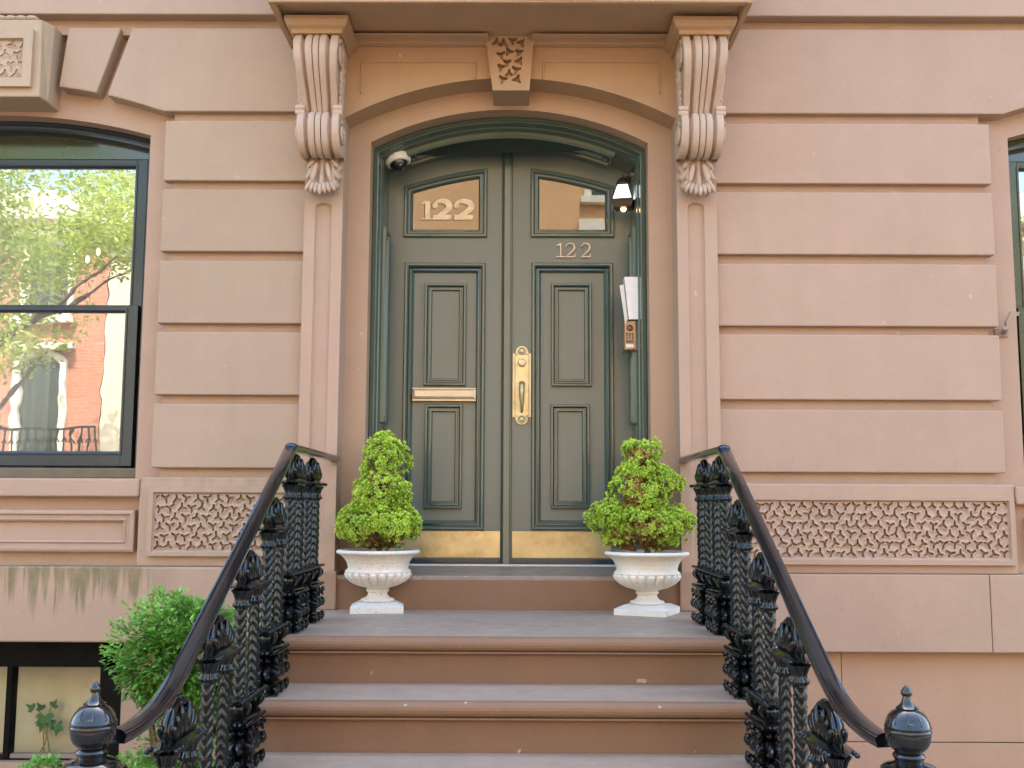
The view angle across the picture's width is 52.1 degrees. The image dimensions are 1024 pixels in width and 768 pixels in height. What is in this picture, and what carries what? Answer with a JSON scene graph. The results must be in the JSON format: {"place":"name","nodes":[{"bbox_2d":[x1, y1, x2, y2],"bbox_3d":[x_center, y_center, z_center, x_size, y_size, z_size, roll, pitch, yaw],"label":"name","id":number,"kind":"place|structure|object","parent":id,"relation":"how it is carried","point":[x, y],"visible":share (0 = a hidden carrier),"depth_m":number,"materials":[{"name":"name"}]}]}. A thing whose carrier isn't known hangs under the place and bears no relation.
{"place":"outdoors","nodes":[
{"label":"outdoors","id":0,"kind":"place"},
{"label":"pavement","id":1,"kind":"structure","parent":0,"visible":0},
{"bbox_2d":[17,583,248,767],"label":"leafy shrub","id":2,"kind":"object","parent":1,"relation":"on","point":[183,610],"visible":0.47,"depth_m":3.72,"materials":[{"name":"green plant"}]},
{"bbox_2d":[254,579,754,767],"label":"stone stoop","id":3,"kind":"object","parent":1,"relation":"on","point":[502,674],"visible":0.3,"depth_m":3.81,"materials":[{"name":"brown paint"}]},
{"bbox_2d":[62,443,339,767],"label":"stair railing","id":4,"kind":"object","parent":3,"relation":"on","point":[289,535],"visible":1,"depth_m":3.25,"materials":[{"name":"black metal"}]},
{"bbox_2d":[336,548,419,613],"bbox_3d":[-0.611,0.894,4.779,0.381,0.277,0.381,1,-7,-6],"label":"urn","id":5,"kind":"object","parent":3,"relation":"on","point":[375,573],"visible":1,"depth_m":4.67,"materials":[{"name":"white stone"}]},
{"bbox_2d":[333,430,422,550],"bbox_3d":[-0.611,0.508,4.823,0.412,0.604,0.399,0,-6,0],"label":"clipped conifer","id":6,"kind":"object","parent":5,"relation":"on","point":[379,507],"visible":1,"depth_m":4.74,"materials":[{"name":"green plant"}]},
{"bbox_2d":[604,550,689,617],"bbox_3d":[0.607,0.892,4.714,0.381,0.277,0.381,-3,-7,24],"label":"urn","id":7,"kind":"object","parent":3,"relation":"on","point":[647,577],"visible":0.99,"depth_m":4.61,"materials":[{"name":"white stone"}]},
{"bbox_2d":[583,435,696,552],"bbox_3d":[0.575,0.518,4.751,0.478,0.577,0.356,4,-7,-28],"label":"clipped conifer","id":8,"kind":"object","parent":7,"relation":"on","point":[640,510],"visible":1,"depth_m":4.70,"materials":[{"name":"green plant"}]},
{"bbox_2d":[678,445,935,767],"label":"stair railing","id":9,"kind":"object","parent":3,"relation":"on","point":[725,572],"visible":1,"depth_m":3.25,"materials":[{"name":"black metal"}]},
{"bbox_2d":[0,0,1023,767],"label":"brownstone house","id":10,"kind":"structure","parent":1,"relation":"on","point":[812,242],"depth_m":5.09,"materials":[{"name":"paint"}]},
{"bbox_2d":[0,174,60,467],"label":"curtain","id":11,"kind":"object","parent":10,"relation":"hanging from","point":[29,210],"visible":0.84,"depth_m":5.46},
{"bbox_2d":[26,699,63,751],"bbox_3d":[-2.267,1.674,5.098,0.200,0.278,0.057,0,-6,0],"label":"ivy plant","id":12,"kind":"object","parent":10,"relation":"on","point":[45,722],"visible":0.93,"depth_m":5.10,"materials":[{"name":"green plant"}]},
{"bbox_2d":[0,642,123,759],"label":"basement window","id":13,"kind":"structure","parent":10,"relation":"in","point":[42,673],"depth_m":5.17,"materials":[{"name":"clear glass"}]},
{"bbox_2d":[0,121,150,477],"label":"window","id":14,"kind":"structure","parent":10,"relation":"in","point":[103,202],"depth_m":7.77,"materials":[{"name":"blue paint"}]},
{"bbox_2d":[385,151,410,171],"bbox_3d":[-0.599,-1.177,5.480,0.140,0.131,0.143,0,-6,0],"label":"security camera","id":15,"kind":"object","parent":10,"relation":"attached to","point":[399,161],"visible":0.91,"depth_m":5.44,"materials":[{"name":"white plastic"}]},
{"bbox_2d":[385,153,512,563],"bbox_3d":[-0.343,-0.183,5.570,0.687,2.258,0.076,0,-7,0],"label":"door","id":16,"kind":"structure","parent":10,"relation":"in","point":[450,229],"depth_m":5.56,"materials":[{"name":"grey paint"}]},
{"bbox_2d":[511,152,631,564],"bbox_3d":[0.323,-0.183,5.544,0.661,2.258,0.123,0,-7,0],"label":"door","id":17,"kind":"structure","parent":10,"relation":"in","point":[571,409],"depth_m":5.56,"materials":[{"name":"grey paint"}]},
{"bbox_2d":[611,169,633,211],"bbox_3d":[0.585,-1.018,5.499,0.118,0.234,0.118,-1,-7,14],"label":"wall lantern","id":18,"kind":"object","parent":10,"relation":"attached to","point":[622,199],"depth_m":5.46,"materials":[{"name":"white glass"}]},
{"bbox_2d":[620,277,637,325],"bbox_3d":[0.605,-0.416,5.352,0.118,0.253,0.086,0,-6,0],"label":"paper","id":19,"kind":"object","parent":10,"relation":"attached to","point":[629,291],"visible":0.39,"depth_m":5.32,"materials":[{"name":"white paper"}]},
{"bbox_2d":[622,321,637,353],"bbox_3d":[0.608,-0.239,5.364,0.077,0.151,0.131,0,-6,0],"label":"intercom","id":20,"kind":"object","parent":10,"relation":"attached to","point":[629,337],"visible":0.98,"depth_m":5.31,"materials":[{"name":"gold metal"}]},
{"bbox_2d":[1008,138,1023,454],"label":"window","id":21,"kind":"structure","parent":10,"relation":"in","point":[1015,147],"depth_m":5.31,"materials":[{"name":"green paint"}]}
]}

